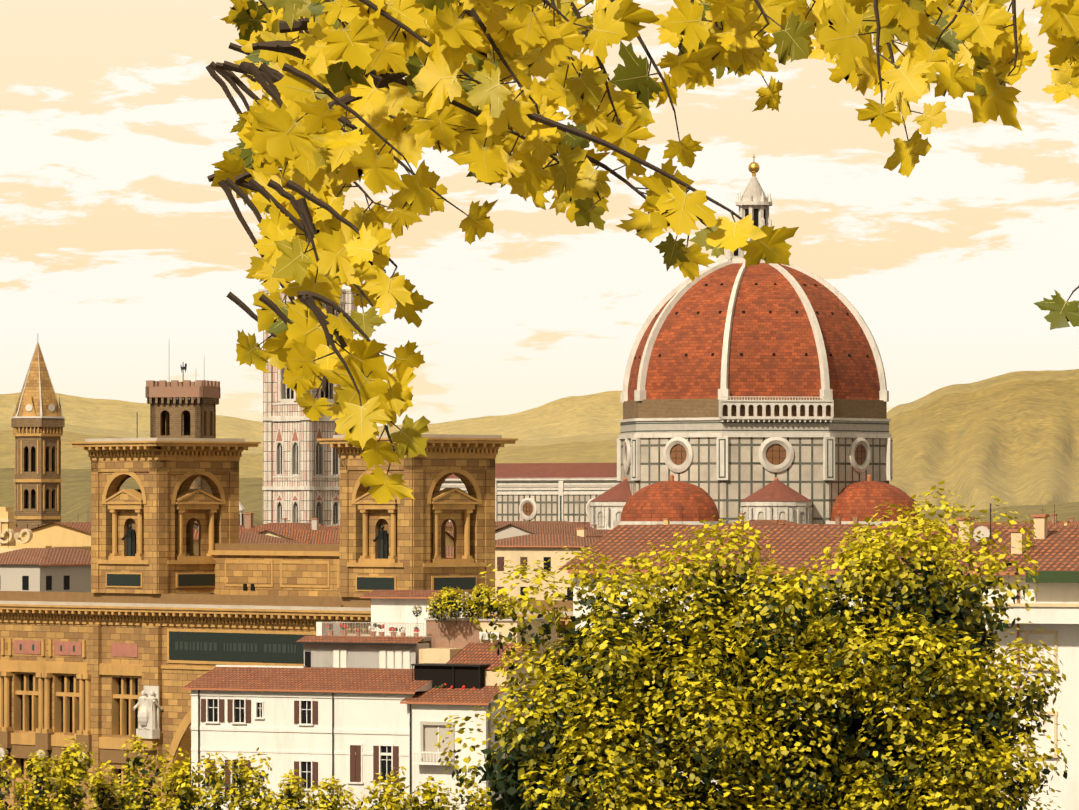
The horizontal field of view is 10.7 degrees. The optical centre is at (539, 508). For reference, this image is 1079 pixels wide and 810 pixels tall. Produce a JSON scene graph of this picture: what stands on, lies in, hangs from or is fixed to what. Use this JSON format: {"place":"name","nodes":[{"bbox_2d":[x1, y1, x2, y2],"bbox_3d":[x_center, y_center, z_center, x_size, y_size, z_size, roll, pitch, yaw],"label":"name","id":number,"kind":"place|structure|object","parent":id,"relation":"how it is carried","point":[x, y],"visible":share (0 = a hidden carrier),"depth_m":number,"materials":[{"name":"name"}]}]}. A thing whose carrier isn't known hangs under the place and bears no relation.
{"place":"outdoors","nodes":[
{"label":"outdoors","id":0,"kind":"place"},
{"bbox_2d":[0,583,516,809],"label":"bushes","id":1,"kind":"object","parent":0,"point":[65,777],"depth_m":399.41,"materials":[{"name":"plant"}]},
{"bbox_2d":[0,391,622,446],"bbox_3d":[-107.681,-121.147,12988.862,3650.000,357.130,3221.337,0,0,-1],"label":"hills","id":2,"kind":"structure","parent":0,"point":[237,432],"depth_m":14174.62,"materials":[{"name":"beige"}]},
{"bbox_2d":[0,369,1078,513],"bbox_3d":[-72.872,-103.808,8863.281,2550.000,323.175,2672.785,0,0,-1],"label":"hills","id":3,"kind":"structure","parent":0,"point":[963,409],"depth_m":9282.11,"materials":[{"name":"beige"}]},
{"bbox_2d":[0,325,1078,513],"bbox_3d":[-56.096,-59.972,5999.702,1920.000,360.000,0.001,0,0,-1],"label":"haze","id":4,"kind":"object","parent":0,"point":[621,417],"depth_m":6003.77,"materials":[{"name":"beige"}]},
{"bbox_2d":[0,468,1078,525],"bbox_3d":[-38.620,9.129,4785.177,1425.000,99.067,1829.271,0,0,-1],"label":"hills","id":5,"kind":"structure","parent":0,"point":[75,495],"depth_m":5381.44,"materials":[{"name":"beige"}]},
{"bbox_2d":[0,370,1078,453],"bbox_3d":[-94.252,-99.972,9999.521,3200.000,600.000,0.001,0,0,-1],"label":"haze","id":6,"kind":"object","parent":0,"point":[520,436],"depth_m":9999.62,"materials":[{"name":"beige"}]},
{"bbox_2d":[0,0,1078,425],"label":"sky","id":7,"kind":"structure","parent":0,"point":[114,122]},
{"bbox_2d":[205,0,1078,503],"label":"plane tree","id":8,"kind":"object","parent":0,"point":[321,152],"depth_m":15.84,"materials":[{"name":"yellow plant"}]},
{"bbox_2d":[501,598,975,809],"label":"shade tree","id":9,"kind":"object","parent":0,"point":[512,761],"visible":0.04,"depth_m":121.77,"materials":[{"name":"plant"}]},
{"bbox_2d":[434,480,1069,809],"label":"tree","id":10,"kind":"object","parent":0,"point":[961,750],"depth_m":119.43,"materials":[{"name":"plant"}]},
{"bbox_2d":[558,503,1078,809],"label":"building","id":11,"kind":"structure","parent":0,"point":[1053,612],"depth_m":253.44,"materials":[{"name":"red tile"}]},
{"label":"ground","id":12,"kind":"structure","parent":0,"visible":0},
{"bbox_2d":[14,524,45,528],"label":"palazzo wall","id":13,"kind":"structure","parent":12,"relation":"on","point":[24,526],"depth_m":879.97,"materials":[{"name":"brown stone"}]},
{"bbox_2d":[11,342,64,528],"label":"church tower","id":14,"kind":"structure","parent":12,"relation":"on","point":[37,422],"depth_m":946.41,"materials":[{"name":"brown stone"}]},
{"bbox_2d":[0,507,90,552],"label":"church facade","id":15,"kind":"structure","parent":12,"relation":"on","point":[5,512],"depth_m":617.91,"materials":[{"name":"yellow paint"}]},
{"bbox_2d":[145,362,219,523],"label":"crenellated tower","id":16,"kind":"structure","parent":12,"relation":"on","point":[184,409],"depth_m":895.66,"materials":[{"name":"brown stone"}]},
{"bbox_2d":[0,412,572,809],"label":"library building","id":17,"kind":"structure","parent":12,"relation":"on","point":[130,644],"depth_m":493.39,"materials":[{"name":"stone"}]},
{"bbox_2d":[258,289,356,526],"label":"campanile","id":18,"kind":"structure","parent":12,"relation":"on","point":[301,474],"depth_m":1335.25,"materials":[{"name":"stone"}]},
{"bbox_2d":[182,590,556,809],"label":"houses","id":19,"kind":"structure","parent":12,"relation":"on","point":[357,711],"depth_m":424.79,"materials":[{"name":"white paint"}]},
{"bbox_2d":[0,496,1078,600],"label":"city houses","id":20,"kind":"structure","parent":12,"relation":"on","point":[69,569],"depth_m":598.59,"materials":[{"name":"beige paint"}]},
{"bbox_2d":[239,501,244,525],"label":"white cupola","id":21,"kind":"object","parent":20,"relation":"on","point":[241,514],"visible":0.1,"depth_m":998.57,"materials":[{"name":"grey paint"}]},
{"bbox_2d":[368,154,918,529],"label":"domed cathedral","id":22,"kind":"structure","parent":12,"relation":"on","point":[753,392],"depth_m":1278.48,"materials":[{"name":"stone"}]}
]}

